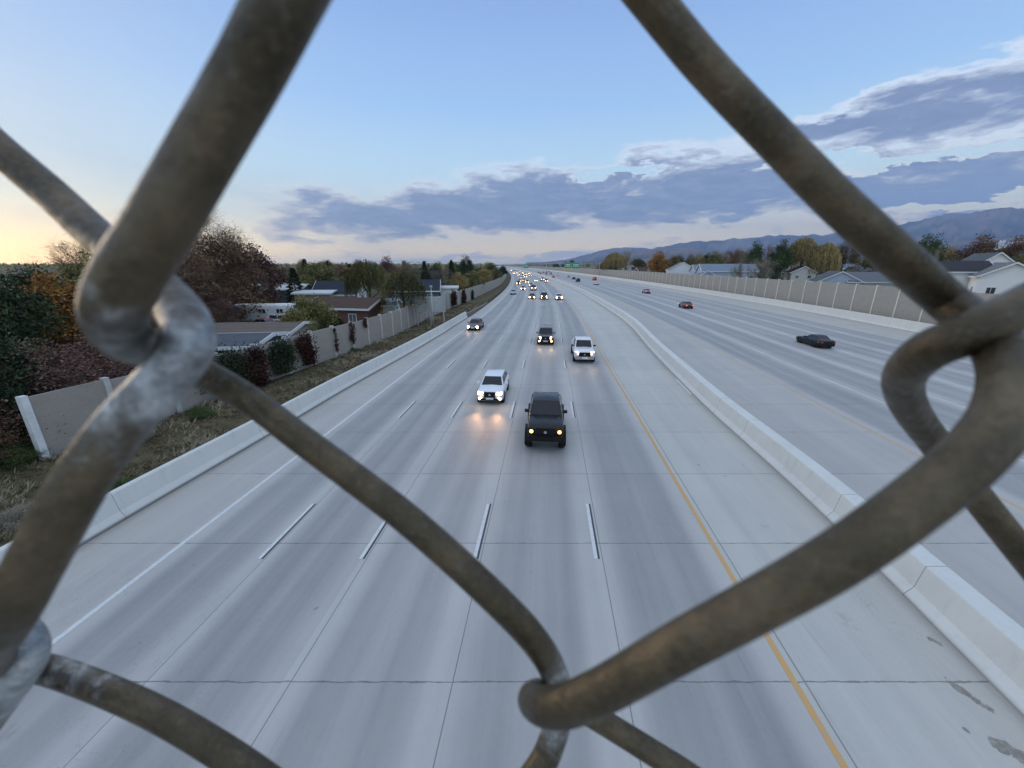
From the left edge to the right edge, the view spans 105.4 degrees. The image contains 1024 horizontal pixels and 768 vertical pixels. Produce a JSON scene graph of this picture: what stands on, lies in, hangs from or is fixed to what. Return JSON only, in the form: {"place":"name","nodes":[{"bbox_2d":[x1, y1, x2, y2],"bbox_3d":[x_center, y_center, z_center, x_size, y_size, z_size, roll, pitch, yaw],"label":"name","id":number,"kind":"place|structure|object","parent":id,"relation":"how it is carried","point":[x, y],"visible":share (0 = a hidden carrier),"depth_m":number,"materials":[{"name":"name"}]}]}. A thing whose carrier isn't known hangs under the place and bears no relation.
{"place":"outdoors","nodes":[
{"label":"outdoors","id":0,"kind":"place"},
{"bbox_2d":[0,265,770,469],"bbox_3d":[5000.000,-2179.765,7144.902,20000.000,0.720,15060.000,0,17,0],"label":"ground","id":1,"kind":"structure","parent":0,"point":[4,271],"depth_m":115.75,"materials":[{"name":"brown soil"}]},
{"bbox_2d":[0,416,21,464],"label":"brown bush","id":2,"kind":"object","parent":1,"relation":"on","point":[5,439],"visible":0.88,"depth_m":17.27,"materials":[{"name":"orange plant"}]},
{"bbox_2d":[0,441,60,470],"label":"weed clump","id":3,"kind":"object","parent":1,"relation":"on","point":[17,461],"visible":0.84,"depth_m":17.46,"materials":[{"name":"green plant"}]},
{"bbox_2d":[0,262,67,340],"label":"broadleaf tree","id":4,"kind":"object","parent":1,"relation":"on","point":[23,281],"visible":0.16,"depth_m":41.57,"materials":[{"name":"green plant"}]},
{"bbox_2d":[0,274,76,384],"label":"evergreen tree","id":5,"kind":"object","parent":1,"relation":"on","point":[12,323],"visible":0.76,"depth_m":27.59,"materials":[{"name":"green plant"}]},
{"bbox_2d":[0,334,76,447],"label":"bush","id":6,"kind":"object","parent":1,"relation":"on","point":[9,370],"visible":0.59,"depth_m":18.57,"materials":[{"name":"green plant"}]},
{"bbox_2d":[2,264,101,371],"bbox_3d":[-36.931,-5.173,32.152,7.804,9.019,7.142,-2,17,-7],"label":"autumn tree","id":7,"kind":"object","parent":1,"relation":"on","point":[52,290],"visible":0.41,"depth_m":30.64,"materials":[{"name":"orange plant"}]},
{"bbox_2d":[21,233,90,282],"bbox_3d":[-56.304,-13.294,50.311,7.320,13.651,7.499,-5,18,-17],"label":"bare tree","id":8,"kind":"object","parent":1,"relation":"on","point":[61,261],"visible":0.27,"depth_m":48.60,"materials":[{"name":"orange plant"}]},
{"bbox_2d":[0,333,133,445],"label":"purple bush","id":9,"kind":"object","parent":1,"relation":"on","point":[68,377],"visible":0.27,"depth_m":19.65,"materials":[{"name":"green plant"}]},
{"bbox_2d":[46,323,137,382],"bbox_3d":[-24.352,-1.303,25.248,8.632,6.151,8.934,-7,19,-23],"label":"purple bush","id":10,"kind":"object","parent":1,"relation":"on","point":[106,363],"visible":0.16,"depth_m":23.29,"materials":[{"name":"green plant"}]},
{"bbox_2d":[44,251,153,351],"bbox_3d":[-38.789,-7.607,37.057,10.427,10.852,9.542,-3,17,-9],"label":"broadleaf tree","id":11,"kind":"object","parent":1,"relation":"on","point":[73,272],"visible":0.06,"depth_m":34.79,"materials":[{"name":"orange plant"}]},
{"bbox_2d":[154,244,243,325],"bbox_3d":[-40.946,-11.537,49.102,11.640,12.165,10.807,-5,18,-15],"label":"bare tree","id":12,"kind":"object","parent":1,"relation":"on","point":[192,285],"visible":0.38,"depth_m":48.67,"materials":[{"name":"orange plant"}]},
{"bbox_2d":[134,332,289,368],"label":"house","id":13,"kind":"structure","parent":1,"relation":"on","point":[248,338],"depth_m":32.41,"materials":[{"name":"grey"}]},
{"bbox_2d":[203,299,231,322],"bbox_3d":[-37.180,-7.647,47.089,6.502,5.602,6.730,6,18,18],"label":"scrub bush","id":14,"kind":"object","parent":1,"relation":"on","point":[216,313],"visible":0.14,"depth_m":47.29,"materials":[{"name":"orange plant"}]},
{"bbox_2d":[204,295,250,322],"bbox_3d":[-37.046,-8.395,49.509,7.420,5.777,7.243,2,17,6],"label":"scrub bush","id":15,"kind":"object","parent":1,"relation":"on","point":[232,309],"visible":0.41,"depth_m":49.58,"materials":[{"name":"brown plant"}]},
{"bbox_2d":[179,210,280,319],"bbox_3d":[-41.992,-16.565,55.658,15.756,18.554,16.970,-3,17,-10],"label":"bare tree","id":16,"kind":"object","parent":1,"relation":"on","point":[221,254],"visible":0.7,"depth_m":55.24,"materials":[{"name":"orange plant"}]},
{"bbox_2d":[0,312,467,561],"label":"roadside barrier","id":17,"kind":"object","parent":1,"relation":"on","point":[122,503],"visible":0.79,"depth_m":18.44,"materials":[{"name":"concrete"}]},
{"bbox_2d":[157,321,318,336],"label":"house","id":18,"kind":"structure","parent":1,"relation":"on","point":[292,328],"depth_m":38.75,"materials":[{"name":"beige"}]},
{"bbox_2d":[215,241,292,303],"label":"autumn tree","id":19,"kind":"object","parent":1,"relation":"on","point":[278,276],"visible":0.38,"depth_m":70.84,"materials":[{"name":"brown plant"}]},
{"bbox_2d":[0,273,509,546],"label":"verge","id":20,"kind":"structure","parent":1,"relation":"on","point":[240,420],"depth_m":22.25,"materials":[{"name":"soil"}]},
{"bbox_2d":[0,501,31,535],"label":"weed clump","id":21,"kind":"object","parent":20,"relation":"on","point":[16,516],"visible":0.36,"depth_m":13.57,"materials":[{"name":"plant"}]},
{"bbox_2d":[110,475,138,490],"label":"weed clump","id":22,"kind":"object","parent":20,"relation":"on","point":[117,484],"visible":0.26,"depth_m":15.79,"materials":[{"name":"green plant"}]},
{"bbox_2d":[180,404,216,421],"bbox_3d":[-18.459,1.702,23.071,2.029,1.009,1.980,8,19,25],"label":"weed clump","id":23,"kind":"object","parent":20,"relation":"on","point":[196,415],"visible":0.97,"depth_m":22.87,"materials":[{"name":"green plant"}]},
{"bbox_2d":[415,296,445,325],"bbox_3d":[-11.990,-10.556,57.411,4.400,4.747,0.230,0,17,0],"label":"roadside sign","id":24,"kind":"object","parent":20,"relation":"on","point":[438,302],"visible":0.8,"depth_m":57.15,"materials":[{"name":"metal"}]},
{"bbox_2d":[15,274,506,459],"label":"sound wall","id":25,"kind":"structure","parent":1,"relation":"on","point":[77,406],"depth_m":20.90,"materials":[{"name":"beige concrete"}]},
{"bbox_2d":[195,338,257,394],"bbox_3d":[-18.825,-1.449,26.021,1.573,3.399,6.261,4,17,12],"label":"climbing shrub","id":26,"kind":"object","parent":25,"relation":"attached to","point":[232,366],"visible":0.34,"depth_m":26.58,"materials":[{"name":"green plant"}]},
{"bbox_2d":[237,340,275,386],"bbox_3d":[-18.532,-1.359,28.369,1.194,3.592,3.803,4,17,11],"label":"climbing shrub","id":27,"kind":"object","parent":25,"relation":"attached to","point":[261,379],"visible":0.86,"depth_m":28.57,"materials":[{"name":"red plant"}]},
{"bbox_2d":[259,334,300,376],"bbox_3d":[-17.979,-2.416,30.925,1.204,3.123,3.992,3,17,10],"label":"climbing shrub","id":28,"kind":"object","parent":25,"relation":"attached to","point":[283,355],"visible":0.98,"depth_m":30.69,"materials":[{"name":"green plant"}]},
{"bbox_2d":[290,329,319,365],"bbox_3d":[-17.541,-3.129,33.527,0.992,3.029,2.893,4,17,13],"label":"climbing shrub","id":29,"kind":"object","parent":25,"relation":"attached to","point":[305,346],"visible":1,"depth_m":33.41,"materials":[{"name":"red plant"}]},
{"bbox_2d":[349,321,355,343],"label":"climbing shrub","id":30,"kind":"object","parent":25,"relation":"attached to","point":[352,335],"depth_m":40.08,"materials":[{"name":"red plant"}]},
{"bbox_2d":[451,289,457,305],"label":"climbing shrub","id":31,"kind":"object","parent":25,"relation":"attached to","point":[454,302],"visible":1,"depth_m":80.78,"materials":[{"name":"red plant"}]},
{"bbox_2d":[235,303,297,319],"bbox_3d":[-38.136,-11.128,61.490,10.103,2.949,2.550,-2,17,-8],"label":"travel trailer","id":32,"kind":"object","parent":1,"relation":"on","point":[276,308],"visible":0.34,"depth_m":60.21,"materials":[{"name":"white"}]},
{"bbox_2d":[259,283,311,302],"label":"house","id":33,"kind":"structure","parent":1,"relation":"on","point":[283,288],"depth_m":92.13,"materials":[{"name":"white"}]},
{"bbox_2d":[283,268,304,302],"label":"spruce tree","id":34,"kind":"object","parent":1,"relation":"on","point":[292,273],"visible":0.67,"depth_m":80.89,"materials":[{"name":"green plant"}]},
{"bbox_2d":[274,293,340,329],"bbox_3d":[-23.511,-7.549,44.848,6.944,6.035,7.588,9,19,27],"label":"autumn tree","id":35,"kind":"object","parent":1,"relation":"on","point":[304,312],"visible":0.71,"depth_m":44.01,"materials":[{"name":"green plant"}]},
{"bbox_2d":[290,290,336,300],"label":"house","id":36,"kind":"structure","parent":1,"relation":"on","point":[325,293],"depth_m":79.35,"materials":[{"name":"beige"}]},
{"bbox_2d":[295,261,345,288],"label":"broadleaf tree","id":37,"kind":"object","parent":1,"relation":"on","point":[317,273],"visible":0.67,"depth_m":98.21,"materials":[{"name":"green plant"}]},
{"bbox_2d":[312,281,366,296],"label":"house","id":38,"kind":"structure","parent":1,"relation":"on","point":[338,286],"depth_m":83.46,"materials":[{"name":"white"}]},
{"bbox_2d":[331,264,349,280],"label":"autumn tree","id":39,"kind":"object","parent":1,"relation":"on","point":[340,269],"visible":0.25,"depth_m":113.97,"materials":[{"name":"orange plant"}]},
{"bbox_2d":[308,296,388,323],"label":"house","id":40,"kind":"structure","parent":1,"relation":"on","point":[353,309],"depth_m":56.14,"materials":[{"name":"brick"}]},
{"bbox_2d":[342,259,391,297],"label":"willow tree","id":41,"kind":"object","parent":1,"relation":"on","point":[375,275],"visible":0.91,"depth_m":71.21,"materials":[{"name":"green plant"}]},
{"bbox_2d":[376,255,399,285],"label":"autumn tree","id":42,"kind":"object","parent":1,"relation":"on","point":[388,266],"visible":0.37,"depth_m":106.34,"materials":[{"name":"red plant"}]},
{"bbox_2d":[381,298,401,313],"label":"house","id":43,"kind":"structure","parent":1,"relation":"on","point":[391,307],"depth_m":59.01,"materials":[{"name":"white"}]},
{"bbox_2d":[377,267,426,313],"bbox_3d":[-15.859,-12.686,56.820,7.238,8.670,7.198,8,19,23],"label":"willow tree","id":44,"kind":"object","parent":1,"relation":"on","point":[399,280],"visible":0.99,"depth_m":55.43,"materials":[{"name":"green plant"}]},
{"bbox_2d":[402,262,423,279],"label":"bare tree","id":45,"kind":"object","parent":1,"relation":"on","point":[415,267],"visible":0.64,"depth_m":115.28,"materials":[{"name":"brown plant"}]},
{"bbox_2d":[386,279,440,302],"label":"house","id":46,"kind":"structure","parent":1,"relation":"on","point":[435,284],"depth_m":92.33,"materials":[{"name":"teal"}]},
{"bbox_2d":[0,261,858,271],"bbox_3d":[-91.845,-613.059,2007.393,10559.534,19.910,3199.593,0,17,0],"label":"woodland","id":47,"kind":"object","parent":1,"relation":"on","point":[4,265],"visible":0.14,"depth_m":721.18,"materials":[{"name":"green plant"}]},
{"bbox_2d":[426,264,442,278],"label":"evergreen tree","id":48,"kind":"object","parent":1,"relation":"on","point":[435,268],"visible":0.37,"depth_m":130.13,"materials":[{"name":"green plant"}]},
{"bbox_2d":[426,268,456,295],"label":"bare tree","id":49,"kind":"object","parent":1,"relation":"on","point":[437,276],"visible":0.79,"depth_m":99.51,"materials":[{"name":"brown plant"}]},
{"bbox_2d":[440,285,458,295],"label":"house","id":50,"kind":"structure","parent":1,"relation":"on","point":[445,289],"depth_m":96.03,"materials":[{"name":"white"}]},
{"bbox_2d":[448,271,468,290],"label":"autumn tree","id":51,"kind":"object","parent":1,"relation":"on","point":[458,279],"visible":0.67,"depth_m":107.26,"materials":[{"name":"plant"}]},
{"bbox_2d":[457,255,476,282],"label":"evergreen tree","id":52,"kind":"object","parent":1,"relation":"on","point":[468,264],"visible":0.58,"depth_m":142.46,"materials":[{"name":"green plant"}]},
{"bbox_2d":[462,269,485,288],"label":"autumn tree","id":53,"kind":"object","parent":1,"relation":"on","point":[471,278],"visible":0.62,"depth_m":116.94,"materials":[{"name":"green plant"}]},
{"bbox_2d":[466,302,487,316],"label":"barrier","id":54,"kind":"object","parent":1,"relation":"on","point":[471,312],"visible":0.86,"depth_m":78.53,"materials":[{"name":"concrete"}]},
{"bbox_2d":[477,267,492,283],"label":"autumn tree","id":55,"kind":"object","parent":1,"relation":"on","point":[483,273],"visible":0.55,"depth_m":143.58,"materials":[{"name":"plant"}]},
{"bbox_2d":[490,267,502,279],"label":"broadleaf tree","id":56,"kind":"object","parent":1,"relation":"on","point":[495,272],"visible":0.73,"depth_m":177.11,"materials":[{"name":"green plant"}]},
{"bbox_2d":[0,267,1023,767],"bbox_3d":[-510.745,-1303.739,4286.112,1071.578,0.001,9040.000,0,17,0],"label":"freeway lanes","id":57,"kind":"structure","parent":1,"relation":"on","point":[310,639],"depth_m":11.17,"materials":[{"name":"concrete"}]},
{"bbox_2d":[52,274,513,644],"bbox_3d":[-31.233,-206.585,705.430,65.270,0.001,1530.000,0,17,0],"label":"lane marking","id":58,"kind":"object","parent":57,"relation":"on","point":[69,629],"visible":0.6,"depth_m":13.52,"materials":[{"name":"white paint"}]},
{"bbox_2d":[257,285,599,558],"bbox_3d":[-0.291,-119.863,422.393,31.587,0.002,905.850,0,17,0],"label":"lane dashes","id":59,"kind":"object","parent":57,"relation":"on","point":[476,551],"visible":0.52,"depth_m":14.23,"materials":[{"name":"white paint"}]},
{"bbox_2d":[467,318,483,329],"bbox_3d":[-5.411,-8.995,58.169,2.180,1.552,4.820,2,17,5],"label":"sedan car","id":60,"kind":"object","parent":57,"relation":"on","point":[476,323],"visible":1,"depth_m":57.06,"materials":[{"name":"grey paint"}]},
{"bbox_2d":[477,369,508,401],"bbox_3d":[-1.310,0.028,28.482,2.240,1.692,4.700,1,17,5],"label":"crossover car","id":61,"kind":"object","parent":57,"relation":"on","point":[494,385],"visible":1,"depth_m":27.23,"materials":[{"name":"white paint"}]},
{"bbox_2d":[524,392,566,447],"bbox_3d":[1.899,1.752,21.899,2.280,2.251,5.315,2,17,5],"label":"car","id":62,"kind":"object","parent":57,"relation":"on","point":[546,411],"visible":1,"depth_m":20.24,"materials":[{"name":"black paint"}]},
{"bbox_2d":[536,324,555,344],"bbox_3d":[4.190,-6.163,48.139,2.320,2.013,4.950,2,17,6],"label":"suv car","id":63,"kind":"object","parent":57,"relation":"on","point":[546,332],"visible":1,"depth_m":46.63,"materials":[{"name":"grey paint"}]},
{"bbox_2d":[571,336,595,361],"bbox_3d":[7.266,-3.763,40.186,2.380,2.082,6.065,2,17,5],"label":"pickup truck","id":64,"kind":"object","parent":57,"relation":"on","point":[582,348],"visible":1,"depth_m":38.36,"materials":[{"name":"white paint"}]},
{"bbox_2d":[518,270,848,767],"bbox_3d":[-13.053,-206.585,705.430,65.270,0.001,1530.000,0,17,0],"label":"lane marking","id":65,"kind":"object","parent":57,"relation":"on","point":[820,726],"visible":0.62,"depth_m":9.82,"materials":[{"name":"yellow paint"}]},
{"bbox_2d":[546,262,599,275],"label":"overhead sign","id":66,"kind":"object","parent":1,"relation":"on","point":[567,266],"visible":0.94,"depth_m":287.17,"materials":[{"name":"metal"}]},
{"bbox_2d":[601,252,625,269],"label":"broadleaf tree","id":67,"kind":"object","parent":1,"relation":"on","point":[610,259],"visible":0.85,"depth_m":272.65,"materials":[{"name":"green plant"}]},
{"bbox_2d":[615,249,633,269],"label":"broadleaf tree","id":68,"kind":"object","parent":1,"relation":"on","point":[626,257],"visible":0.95,"depth_m":256.69,"materials":[{"name":"plant"}]},
{"bbox_2d":[646,250,668,272],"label":"autumn tree","id":69,"kind":"object","parent":1,"relation":"on","point":[662,266],"visible":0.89,"depth_m":198.70,"materials":[{"name":"orange plant"}]},
{"bbox_2d":[701,250,725,263],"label":"broadleaf tree","id":70,"kind":"object","parent":1,"relation":"on","point":[713,258],"visible":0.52,"depth_m":226.96,"materials":[{"name":"green plant"}]},
{"bbox_2d":[506,266,934,332],"bbox_3d":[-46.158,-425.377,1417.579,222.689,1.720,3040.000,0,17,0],"label":"roadside barrier","id":71,"kind":"object","parent":1,"relation":"on","point":[902,324],"visible":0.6,"depth_m":78.19,"materials":[{"name":"concrete"}]},
{"bbox_2d":[722,248,741,263],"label":"bare tree","id":72,"kind":"object","parent":1,"relation":"on","point":[732,256],"visible":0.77,"depth_m":218.09,"materials":[{"name":"brown plant"}]},
{"bbox_2d":[729,259,744,276],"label":"bare tree","id":73,"kind":"object","parent":1,"relation":"on","point":[739,268],"visible":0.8,"depth_m":120.94,"materials":[{"name":"grey plant"}]},
{"bbox_2d":[499,265,997,324],"bbox_3d":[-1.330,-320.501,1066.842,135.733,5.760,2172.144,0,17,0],"label":"sound wall","id":74,"kind":"structure","parent":1,"relation":"on","point":[894,302],"depth_m":82.05,"materials":[{"name":"beige concrete"}]},
{"bbox_2d":[743,239,765,277],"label":"poplar tree","id":75,"kind":"object","parent":1,"relation":"on","point":[756,253],"visible":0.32,"depth_m":160.29,"materials":[{"name":"green plant"}]},
{"bbox_2d":[496,266,1023,716],"bbox_3d":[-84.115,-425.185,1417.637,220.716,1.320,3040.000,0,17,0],"label":"median barrier","id":76,"kind":"object","parent":1,"relation":"on","point":[980,633],"visible":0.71,"depth_m":11.36,"materials":[{"name":"concrete"}]},
{"bbox_2d":[497,266,1023,627],"bbox_3d":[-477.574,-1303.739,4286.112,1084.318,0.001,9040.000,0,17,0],"label":"freeway lanes","id":77,"kind":"structure","parent":1,"relation":"on","point":[863,463],"depth_m":30.84,"materials":[{"name":"grey concrete"}]},
{"bbox_2d":[678,301,693,308],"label":"sedan car","id":78,"kind":"object","parent":77,"relation":"on","point":[686,304],"visible":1,"depth_m":84.63,"materials":[{"name":"metal"}]},
{"bbox_2d":[559,275,965,407],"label":"lane marking","id":79,"kind":"object","parent":77,"relation":"on","point":[813,355],"visible":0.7,"depth_m":39.69,"materials":[{"name":"white paint"}]},
{"bbox_2d":[559,278,1023,510],"bbox_3d":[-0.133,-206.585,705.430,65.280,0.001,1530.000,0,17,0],"label":"lane marking","id":80,"kind":"object","parent":77,"relation":"on","point":[1019,507],"visible":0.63,"depth_m":25.04,"materials":[{"name":"yellow paint"}]},
{"bbox_2d":[575,276,1023,460],"bbox_3d":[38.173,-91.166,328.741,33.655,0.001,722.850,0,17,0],"label":"lane dashes","id":81,"kind":"object","parent":77,"relation":"on","point":[833,348],"visible":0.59,"depth_m":42.87,"materials":[{"name":"white paint"}]},
{"bbox_2d":[796,334,835,347],"bbox_3d":[35.894,-5.265,46.202,2.100,1.432,4.800,2,17,6],"label":"coupe car","id":82,"kind":"object","parent":77,"relation":"on","point":[816,340],"visible":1,"depth_m":44.94,"materials":[{"name":"black paint"}]},
{"bbox_2d":[744,258,782,278],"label":"bare tree","id":83,"kind":"object","parent":1,"relation":"on","point":[762,268],"visible":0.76,"depth_m":107.72,"materials":[{"name":"brown plant"}]},
{"bbox_2d":[761,243,775,278],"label":"bare tree","id":84,"kind":"object","parent":1,"relation":"on","point":[770,250],"visible":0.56,"depth_m":170.66,"materials":[{"name":"orange plant"}]},
{"bbox_2d":[767,238,796,279],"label":"broadleaf tree","id":85,"kind":"object","parent":1,"relation":"on","point":[781,253],"visible":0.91,"depth_m":155.63,"materials":[{"name":"green plant"}]},
{"bbox_2d":[781,236,818,275],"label":"willow tree","id":86,"kind":"object","parent":1,"relation":"on","point":[804,248],"visible":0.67,"depth_m":153.85,"materials":[{"name":"green plant"}]},
{"bbox_2d":[783,266,816,280],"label":"house","id":87,"kind":"structure","parent":1,"relation":"on","point":[801,273],"depth_m":152.85,"materials":[{"name":"beige paint"}]},
{"bbox_2d":[806,242,841,275],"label":"willow tree","id":88,"kind":"object","parent":1,"relation":"on","point":[826,256],"visible":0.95,"depth_m":147.68,"materials":[{"name":"green plant"}]},
{"bbox_2d":[806,271,865,284],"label":"house","id":89,"kind":"structure","parent":1,"relation":"on","point":[841,277],"depth_m":113.21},
{"bbox_2d":[828,240,861,271],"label":"broadleaf tree","id":90,"kind":"object","parent":1,"relation":"on","point":[846,248],"visible":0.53,"depth_m":159.53,"materials":[{"name":"green plant"}]},
{"bbox_2d":[856,257,877,271],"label":"broadleaf tree","id":91,"kind":"object","parent":1,"relation":"on","point":[865,263],"visible":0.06,"depth_m":155.84,"materials":[{"name":"green plant"}]},
{"bbox_2d":[846,272,895,286],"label":"house","id":92,"kind":"structure","parent":1,"relation":"on","point":[874,278],"depth_m":111.21,"materials":[{"name":"beige"}]},
{"bbox_2d":[917,232,951,260],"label":"broadleaf tree","id":93,"kind":"object","parent":1,"relation":"on","point":[934,245],"visible":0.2,"depth_m":139.74,"materials":[{"name":"green plant"}]},
{"bbox_2d":[940,244,958,260],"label":"autumn tree","id":94,"kind":"object","parent":1,"relation":"on","point":[950,254],"visible":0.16,"depth_m":160.20,"materials":[{"name":"plant"}]},
{"bbox_2d":[938,260,993,286],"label":"house","id":95,"kind":"structure","parent":1,"relation":"on","point":[960,271],"depth_m":78.14,"materials":[{"name":"white"}]},
{"bbox_2d":[948,233,1004,260],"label":"autumn tree","id":96,"kind":"object","parent":1,"relation":"on","point":[981,246],"visible":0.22,"depth_m":141.06,"materials":[{"name":"orange plant"}]},
{"bbox_2d":[967,262,1023,293],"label":"house","id":97,"kind":"structure","parent":1,"relation":"on","point":[998,277],"depth_m":71.97,"materials":[{"name":"white paint"}]},
{"bbox_2d":[988,234,1023,261],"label":"autumn tree","id":98,"kind":"object","parent":1,"relation":"on","point":[1011,250],"visible":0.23,"depth_m":131.77,"materials":[{"name":"orange plant"}]},
{"bbox_2d":[0,0,1023,767],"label":"chain link fence","id":99,"kind":"object","parent":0,"point":[130,280],"visible":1,"depth_m":0.03,"materials":[{"name":"metal"}]},
{"bbox_2d":[0,0,1023,264],"label":"sky","id":100,"kind":"structure","parent":0,"point":[499,132],"materials":[{"name":"blue"}]},
{"bbox_2d":[666,262,690,273],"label":"house","id":101,"kind":"structure","parent":0,"point":[682,268],"depth_m":179.81,"materials":[{"name":"white"}]},
{"bbox_2d":[695,264,758,277],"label":"house","id":102,"kind":"structure","parent":0,"point":[714,269],"depth_m":146.73,"materials":[{"name":"grey"}]},
{"bbox_2d":[526,207,1023,264],"bbox_3d":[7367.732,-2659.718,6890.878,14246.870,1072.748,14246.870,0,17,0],"label":"mountains","id":103,"kind":"structure","parent":0,"point":[1008,222],"depth_m":7598.47,"materials":[{"name":"blue stone"}]},
{"bbox_2d":[560,237,1023,264],"bbox_3d":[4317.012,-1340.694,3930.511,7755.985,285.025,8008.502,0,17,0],"label":"foothills","id":104,"kind":"structure","parent":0,"point":[645,256],"depth_m":5182.81,"materials":[{"name":"green plant"}]},
{"bbox_2d":[844,267,878,271],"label":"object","id":105,"kind":"structure","parent":0,"point":[856,270],"depth_m":163.26,"materials":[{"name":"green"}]},
{"bbox_2d":[961,252,1014,262],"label":"house","id":106,"kind":"structure","parent":0,"point":[994,257],"depth_m":87.21,"materials":[{"name":"white"}]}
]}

